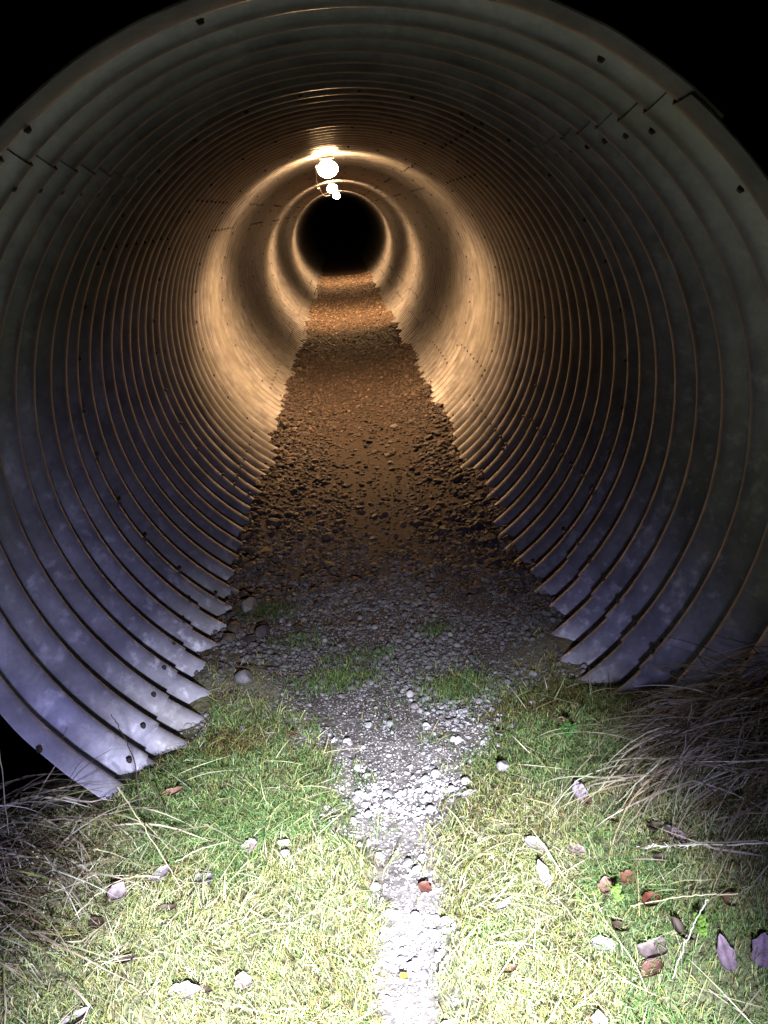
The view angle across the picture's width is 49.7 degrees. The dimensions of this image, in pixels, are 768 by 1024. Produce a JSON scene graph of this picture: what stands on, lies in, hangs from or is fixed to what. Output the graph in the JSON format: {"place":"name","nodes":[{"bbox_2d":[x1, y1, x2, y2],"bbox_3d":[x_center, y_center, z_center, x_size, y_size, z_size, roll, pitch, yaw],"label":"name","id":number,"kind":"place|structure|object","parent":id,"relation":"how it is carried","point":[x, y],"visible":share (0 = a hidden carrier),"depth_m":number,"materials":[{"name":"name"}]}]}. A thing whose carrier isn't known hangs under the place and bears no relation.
{"place":"outdoors","nodes":[
{"label":"outdoors","id":0,"kind":"place"},
{"bbox_2d":[311,198,366,227],"label":"sky","id":1,"kind":"structure","parent":0,"point":[340,211],"materials":[{"name":"black"}]},
{"bbox_2d":[0,219,767,1023],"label":"ground","id":2,"kind":"structure","parent":0,"point":[340,249],"depth_m":2.17,"materials":[{"name":"soil"}]},
{"bbox_2d":[0,758,8,832],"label":"dry stalk","id":3,"kind":"object","parent":2,"relation":"on","point":[4,795],"visible":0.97,"depth_m":1.94,"materials":[{"name":"brown plant"}]},
{"bbox_2d":[60,1006,91,1023],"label":"fallen leaf","id":4,"kind":"object","parent":2,"relation":"on","point":[83,1011],"visible":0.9,"depth_m":1.58,"materials":[{"name":"grey plant"}]},
{"bbox_2d":[0,778,158,1023],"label":"dry grass clump","id":5,"kind":"object","parent":2,"relation":"on","point":[19,922],"visible":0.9,"depth_m":1.80,"materials":[{"name":"beige plant"}]},
{"bbox_2d":[105,881,126,907],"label":"fallen leaf","id":6,"kind":"object","parent":2,"relation":"on","point":[121,889],"visible":0.98,"depth_m":1.86,"materials":[{"name":"grey plant"}]},
{"bbox_2d":[0,727,239,976],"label":"dry grass clump","id":7,"kind":"object","parent":2,"relation":"on","point":[22,827],"visible":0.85,"depth_m":1.99,"materials":[{"name":"beige plant"}]},
{"bbox_2d":[110,955,135,963],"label":"fallen leaf","id":8,"kind":"object","parent":2,"relation":"on","point":[124,957],"visible":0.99,"depth_m":1.72,"materials":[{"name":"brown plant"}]},
{"bbox_2d":[111,714,140,812],"bbox_3d":[-0.645,0.634,2.106,0.024,0.253,0.085,-17,23,-28],"label":"twig","id":9,"kind":"object","parent":2,"relation":"on","point":[134,763],"visible":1,"depth_m":2.11,"materials":[{"name":"wood"}]},
{"bbox_2d":[117,787,182,890],"bbox_3d":[-0.565,0.781,2.000,0.007,0.135,0.293,-21,25,-36],"label":"straw","id":10,"kind":"object","parent":2,"relation":"on","point":[147,833],"visible":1,"depth_m":2.01,"materials":[{"name":"beige plant"}]},
{"bbox_2d":[144,864,169,885],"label":"fallen leaf","id":11,"kind":"object","parent":2,"relation":"on","point":[164,872],"visible":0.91,"depth_m":1.96,"materials":[{"name":"grey plant"}]},
{"bbox_2d":[152,904,176,912],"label":"fallen leaf","id":12,"kind":"object","parent":2,"relation":"on","point":[172,907],"visible":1,"depth_m":1.87,"materials":[{"name":"brown plant"}]},
{"bbox_2d":[156,786,182,798],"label":"fallen leaf","id":13,"kind":"object","parent":2,"relation":"on","point":[175,790],"visible":0.97,"depth_m":2.23,"materials":[{"name":"brown plant"}]},
{"bbox_2d":[149,762,201,809],"bbox_3d":[-0.529,0.694,2.136,0.136,0.131,0.015,-14,22,-22],"label":"twig","id":14,"kind":"object","parent":2,"relation":"on","point":[154,788],"visible":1,"depth_m":2.12,"materials":[{"name":"brown wood"}]},
{"bbox_2d":[163,981,200,999],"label":"fallen leaf","id":15,"kind":"object","parent":2,"relation":"on","point":[186,985],"visible":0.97,"depth_m":1.68,"materials":[{"name":"white plant"}]},
{"bbox_2d":[175,842,225,861],"bbox_3d":[-0.448,0.834,2.042,0.143,0.038,0.008,-22,26,-38],"label":"straw","id":16,"kind":"object","parent":2,"relation":"on","point":[195,851],"visible":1,"depth_m":2.03,"materials":[{"name":"beige plant"}]},
{"bbox_2d":[193,873,212,883],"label":"fallen leaf","id":17,"kind":"object","parent":2,"relation":"on","point":[209,875],"visible":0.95,"depth_m":1.97,"materials":[{"name":"grey plant"}]},
{"bbox_2d":[198,984,212,992],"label":"fallen leaf","id":18,"kind":"object","parent":2,"relation":"on","point":[206,988],"visible":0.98,"depth_m":1.70,"materials":[{"name":"brown plant"}]},
{"bbox_2d":[234,669,251,682],"bbox_3d":[-0.496,0.578,2.925,0.062,0.044,0.055,-6,20,-1],"label":"stone","id":19,"kind":"object","parent":2,"relation":"on","point":[243,676],"visible":1,"depth_m":2.91,"materials":[{"name":"grey stone"}]},
{"bbox_2d":[240,838,257,857],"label":"fallen leaf","id":20,"kind":"object","parent":2,"relation":"on","point":[254,843],"visible":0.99,"depth_m":2.09,"materials":[{"name":"grey plant"}]},
{"bbox_2d":[241,597,257,611],"bbox_3d":[-0.563,0.390,3.462,0.065,0.062,0.104,-6,20,-1],"label":"stone","id":21,"kind":"object","parent":2,"relation":"on","point":[248,603],"visible":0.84,"depth_m":3.43,"materials":[{"name":"grey stone"}]},
{"bbox_2d":[277,839,289,847],"bbox_3d":[-0.255,0.840,2.108,0.034,0.022,0.025,-6,20,-1],"label":"stone","id":22,"kind":"object","parent":2,"relation":"on","point":[286,841],"visible":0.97,"depth_m":2.10,"materials":[{"name":"grey stone"}]},
{"bbox_2d":[279,422,289,428],"bbox_3d":[-0.750,-0.651,6.276,0.079,0.072,0.089,-21,25,-36],"label":"stone","id":23,"kind":"object","parent":2,"relation":"on","point":[285,425],"visible":0.81,"depth_m":6.24,"materials":[{"name":"brown stone"}]},
{"bbox_2d":[280,849,288,857],"bbox_3d":[-0.249,0.851,2.069,0.022,0.023,0.020,9,25,35],"label":"stone","id":24,"kind":"object","parent":2,"relation":"on","point":[283,853],"visible":0.98,"depth_m":2.06,"materials":[{"name":"grey stone"}]},
{"bbox_2d":[0,0,767,799],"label":"culvert tunnel","id":25,"kind":"structure","parent":2,"relation":"on","point":[564,250],"depth_m":2.85,"materials":[{"name":"metal"}]},
{"bbox_2d":[315,164,328,195],"bbox_3d":[-0.890,-4.693,12.104,0.108,0.080,12.671,-6,20,-1],"label":"supply cable","id":26,"kind":"object","parent":25,"relation":"hanging from","point":[316,178],"visible":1,"depth_m":7.08,"materials":[{"name":"white plastic"}]},
{"bbox_2d":[318,156,337,177],"bbox_3d":[-0.419,-2.556,6.155,0.149,0.145,0.149,-6,20,-1],"label":"globe lamp","id":27,"kind":"object","parent":25,"relation":"attached to","point":[327,167],"visible":1,"depth_m":6.11,"materials":[{"name":"white glass"}]},
{"bbox_2d":[327,182,337,192],"bbox_3d":[-0.739,-4.625,11.842,0.149,0.145,0.149,-6,20,-1],"label":"globe lamp","id":28,"kind":"object","parent":25,"relation":"attached to","point":[332,188],"visible":1,"depth_m":11.79,"materials":[{"name":"white glass"}]},
{"bbox_2d":[333,192,339,198],"bbox_3d":[-1.032,-6.886,18.046,0.149,0.145,0.149,-6,20,-1],"label":"globe lamp","id":29,"kind":"object","parent":25,"relation":"attached to","point":[336,195],"visible":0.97,"depth_m":18.00,"materials":[{"name":"white glass"}]},
{"bbox_2d":[394,496,399,501],"bbox_3d":[0.074,-0.068,4.679,0.038,0.037,0.034,-6,20,-1],"label":"stone","id":30,"kind":"object","parent":2,"relation":"on","point":[396,498],"visible":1,"depth_m":4.67,"materials":[{"name":"brown stone"}]},
{"bbox_2d":[395,972,407,978],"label":"fallen leaf","id":31,"kind":"object","parent":2,"relation":"on","point":[403,975],"visible":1,"depth_m":1.74,"materials":[{"name":"yellow plant"}]},
{"bbox_2d":[458,789,477,799],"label":"fallen leaf","id":32,"kind":"object","parent":2,"relation":"on","point":[465,795],"visible":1,"depth_m":2.24,"materials":[{"name":"beige plant"}]},
{"bbox_2d":[496,760,508,771],"bbox_3d":[0.329,0.703,2.299,0.036,0.032,0.038,-6,20,-1],"label":"stone","id":33,"kind":"object","parent":2,"relation":"on","point":[502,765],"visible":0.99,"depth_m":2.29,"materials":[{"name":"grey stone"}]},
{"bbox_2d":[496,897,509,911],"bbox_3d":[0.264,0.883,1.857,0.023,0.011,0.058,5,27,46],"label":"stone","id":34,"kind":"object","parent":2,"relation":"on","point":[503,906],"visible":1,"depth_m":1.86,"materials":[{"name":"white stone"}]},
{"bbox_2d":[500,964,515,978],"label":"fallen leaf","id":35,"kind":"object","parent":2,"relation":"on","point":[512,967],"visible":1,"depth_m":1.70,"materials":[{"name":"beige plant"}]},
{"bbox_2d":[521,834,548,850],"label":"fallen leaf","id":36,"kind":"object","parent":2,"relation":"on","point":[532,840],"visible":0.94,"depth_m":2.01,"materials":[{"name":"beige plant"}]},
{"bbox_2d":[536,859,550,896],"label":"fallen leaf","id":37,"kind":"object","parent":2,"relation":"on","point":[541,867],"visible":0.99,"depth_m":1.92,"materials":[{"name":"white plant"}]},
{"bbox_2d":[553,717,566,722],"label":"fallen leaf","id":38,"kind":"object","parent":2,"relation":"on","point":[562,720],"visible":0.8,"depth_m":2.46,"materials":[{"name":"brown plant"}]},
{"bbox_2d":[556,721,576,736],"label":"weed","id":39,"kind":"object","parent":2,"relation":"on","point":[565,723],"visible":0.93,"depth_m":2.36,"materials":[{"name":"green plant"}]},
{"bbox_2d":[564,843,585,853],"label":"fallen leaf","id":40,"kind":"object","parent":2,"relation":"on","point":[573,850],"visible":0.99,"depth_m":1.98,"materials":[{"name":"beige plant"}]},
{"bbox_2d":[590,1010,607,1023],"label":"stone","id":41,"kind":"object","parent":2,"relation":"on","point":[597,1018],"visible":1,"depth_m":1.59,"materials":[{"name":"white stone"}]},
{"bbox_2d":[585,936,615,950],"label":"fallen leaf","id":42,"kind":"object","parent":2,"relation":"on","point":[604,940],"visible":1,"depth_m":1.74,"materials":[{"name":"white plant"}]},
{"bbox_2d":[597,876,614,900],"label":"fallen leaf","id":43,"kind":"object","parent":2,"relation":"on","point":[600,885],"visible":0.94,"depth_m":1.87,"materials":[{"name":"beige plant"}]},
{"bbox_2d":[593,812,619,822],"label":"fallen leaf","id":44,"kind":"object","parent":2,"relation":"on","point":[613,820],"visible":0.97,"depth_m":2.02,"materials":[{"name":"brown plant"}]},
{"bbox_2d":[608,883,623,902],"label":"weed","id":45,"kind":"object","parent":2,"relation":"on","point":[615,890],"visible":1,"depth_m":1.81,"materials":[{"name":"green plant"}]},
{"bbox_2d":[607,921,628,931],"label":"fallen leaf","id":46,"kind":"object","parent":2,"relation":"on","point":[616,924],"visible":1,"depth_m":1.76,"materials":[{"name":"plant"}]},
{"bbox_2d":[532,609,767,852],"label":"dry grass clump","id":47,"kind":"object","parent":2,"relation":"on","point":[672,721],"visible":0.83,"depth_m":2.04,"materials":[{"name":"beige plant"}]},
{"bbox_2d":[637,958,663,983],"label":"fallen leaf","id":48,"kind":"object","parent":2,"relation":"on","point":[658,966],"visible":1,"depth_m":1.65,"materials":[{"name":"brown plant"}]},
{"bbox_2d":[641,891,660,913],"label":"fallen leaf","id":49,"kind":"object","parent":2,"relation":"on","point":[648,895],"visible":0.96,"depth_m":1.78,"materials":[{"name":"red plant"}]},
{"bbox_2d":[639,821,664,829],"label":"fallen leaf","id":50,"kind":"object","parent":2,"relation":"on","point":[651,826],"visible":0.87,"depth_m":1.93,"materials":[{"name":"brown plant"}]},
{"bbox_2d":[637,936,667,967],"bbox_3d":[0.539,0.887,1.673,0.066,0.012,0.090,-11,11,44],"label":"fallen leaf","id":51,"kind":"object","parent":2,"relation":"on","point":[646,953],"visible":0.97,"depth_m":1.68,"materials":[{"name":"grey plant"}]},
{"bbox_2d":[645,853,670,860],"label":"fallen leaf","id":52,"kind":"object","parent":2,"relation":"on","point":[659,856],"visible":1,"depth_m":1.86,"materials":[{"name":"brown plant"}]},
{"bbox_2d":[554,606,767,904],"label":"dry grass clump","id":53,"kind":"object","parent":2,"relation":"on","point":[748,770],"visible":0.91,"depth_m":1.86,"materials":[{"name":"beige plant"}]},
{"bbox_2d":[664,820,686,844],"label":"fallen leaf","id":54,"kind":"object","parent":2,"relation":"on","point":[667,827],"visible":0.76,"depth_m":1.87,"materials":[{"name":"grey plant"}]},
{"bbox_2d":[662,913,696,939],"bbox_3d":[0.599,0.844,1.681,0.024,0.025,0.084,-17,24,-27],"label":"fallen leaf","id":55,"kind":"object","parent":2,"relation":"on","point":[677,924],"visible":0.98,"depth_m":1.69,"materials":[{"name":"brown plant"}]},
{"bbox_2d":[669,703,691,840],"bbox_3d":[0.662,0.589,1.852,0.007,0.332,0.086,14,28,42],"label":"dry stalk","id":56,"kind":"object","parent":2,"relation":"on","point":[680,775],"visible":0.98,"depth_m":1.84,"materials":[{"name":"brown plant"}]},
{"bbox_2d":[630,893,737,905],"bbox_3d":[0.622,0.808,1.729,0.209,0.094,0.007,3,22,22],"label":"straw","id":57,"kind":"object","parent":2,"relation":"on","point":[690,896],"visible":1,"depth_m":1.72,"materials":[{"name":"beige plant"}]},
{"bbox_2d":[672,899,708,978],"bbox_3d":[0.606,0.843,1.645,0.008,0.082,0.150,14,28,43],"label":"straw","id":58,"kind":"object","parent":2,"relation":"on","point":[704,905],"visible":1,"depth_m":1.64,"materials":[{"name":"beige plant"}]},
{"bbox_2d":[692,912,708,935],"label":"weed","id":59,"kind":"object","parent":2,"relation":"on","point":[701,919],"visible":0.99,"depth_m":1.65,"materials":[{"name":"green plant"}]},
{"bbox_2d":[635,842,767,849],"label":"twig","id":60,"kind":"object","parent":2,"relation":"on","point":[686,845],"visible":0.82,"depth_m":1.80,"materials":[{"name":"grey wood"}]},
{"bbox_2d":[695,651,726,697],"bbox_3d":[0.832,0.426,2.092,0.096,0.148,0.008,6,23,28],"label":"dry stalk","id":61,"kind":"object","parent":2,"relation":"on","point":[710,672],"visible":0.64,"depth_m":2.09,"materials":[{"name":"brown plant"}]},
{"bbox_2d":[681,621,767,744],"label":"dry grass clump","id":62,"kind":"object","parent":2,"relation":"on","point":[754,683],"visible":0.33,"depth_m":2.07,"materials":[{"name":"beige plant"}]},
{"bbox_2d":[715,635,757,652],"bbox_3d":[0.915,0.357,2.088,0.162,0.080,0.008,5,23,26],"label":"dry stalk","id":63,"kind":"object","parent":62,"relation":"on","point":[739,641],"visible":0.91,"depth_m":2.08,"materials":[{"name":"brown plant"}]},
{"bbox_2d":[717,934,737,983],"bbox_3d":[0.659,0.856,1.591,0.035,0.007,0.093,-6,36,5],"label":"fallen leaf","id":64,"kind":"object","parent":2,"relation":"on","point":[726,954],"visible":1,"depth_m":1.60,"materials":[{"name":"purple plant"}]},
{"bbox_2d":[751,932,767,978],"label":"fallen leaf","id":65,"kind":"object","parent":2,"relation":"on","point":[760,942],"visible":1,"depth_m":1.57,"materials":[{"name":"purple plant"}]},
{"bbox_2d":[0,626,767,1023],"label":"lawn grass","id":66,"kind":"structure","parent":0,"point":[592,704],"depth_m":1.90,"materials":[{"name":"green plant"}]},
{"bbox_2d":[88,915,103,928],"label":"fallen leaf","id":67,"kind":"object","parent":66,"relation":"on","point":[98,924],"visible":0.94,"depth_m":1.78,"materials":[{"name":"brown plant"}]},
{"bbox_2d":[75,870,149,914],"bbox_3d":[-0.610,0.853,1.872,0.010,0.047,0.197,9,25,34],"label":"straw","id":68,"kind":"object","parent":66,"relation":"on","point":[80,909],"visible":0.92,"depth_m":1.84,"materials":[{"name":"beige plant"}]},
{"bbox_2d":[234,971,251,994],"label":"fallen leaf","id":69,"kind":"object","parent":66,"relation":"on","point":[244,976],"visible":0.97,"depth_m":1.72,"materials":[{"name":"white plant"}]},
{"bbox_2d":[572,780,587,804],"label":"fallen leaf","id":70,"kind":"object","parent":66,"relation":"on","point":[577,792],"visible":0.77,"depth_m":2.13,"materials":[{"name":"grey plant"}]},
{"bbox_2d":[619,870,636,888],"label":"fallen leaf","id":71,"kind":"object","parent":66,"relation":"on","point":[630,874],"visible":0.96,"depth_m":1.86,"materials":[{"name":"brown plant"}]},
{"bbox_2d":[720,892,740,908],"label":"fallen leaf","id":72,"kind":"object","parent":66,"relation":"on","point":[726,901],"visible":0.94,"depth_m":1.69,"materials":[{"name":"brown plant"}]},
{"bbox_2d":[0,0,767,252],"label":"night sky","id":73,"kind":"structure","parent":0,"point":[715,52],"depth_m":4.75,"materials":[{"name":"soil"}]},
{"bbox_2d":[176,270,621,1023],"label":"gravel","id":74,"kind":"structure","parent":0,"point":[256,582],"depth_m":3.62,"materials":[{"name":"grey gravel"}]},
{"bbox_2d":[237,665,303,674],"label":"twig","id":75,"kind":"object","parent":74,"relation":"on","point":[266,670],"visible":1,"depth_m":2.92,"materials":[{"name":"brown wood"}]},
{"bbox_2d":[225,594,609,789],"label":"moss patches","id":76,"kind":"object","parent":74,"relation":"on","point":[453,686],"visible":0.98,"depth_m":2.84,"materials":[{"name":"green plant"}]},
{"bbox_2d":[417,881,431,892],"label":"fallen leaf","id":77,"kind":"object","parent":74,"relation":"on","point":[424,886],"visible":1,"depth_m":1.96,"materials":[{"name":"plant"}]}
]}

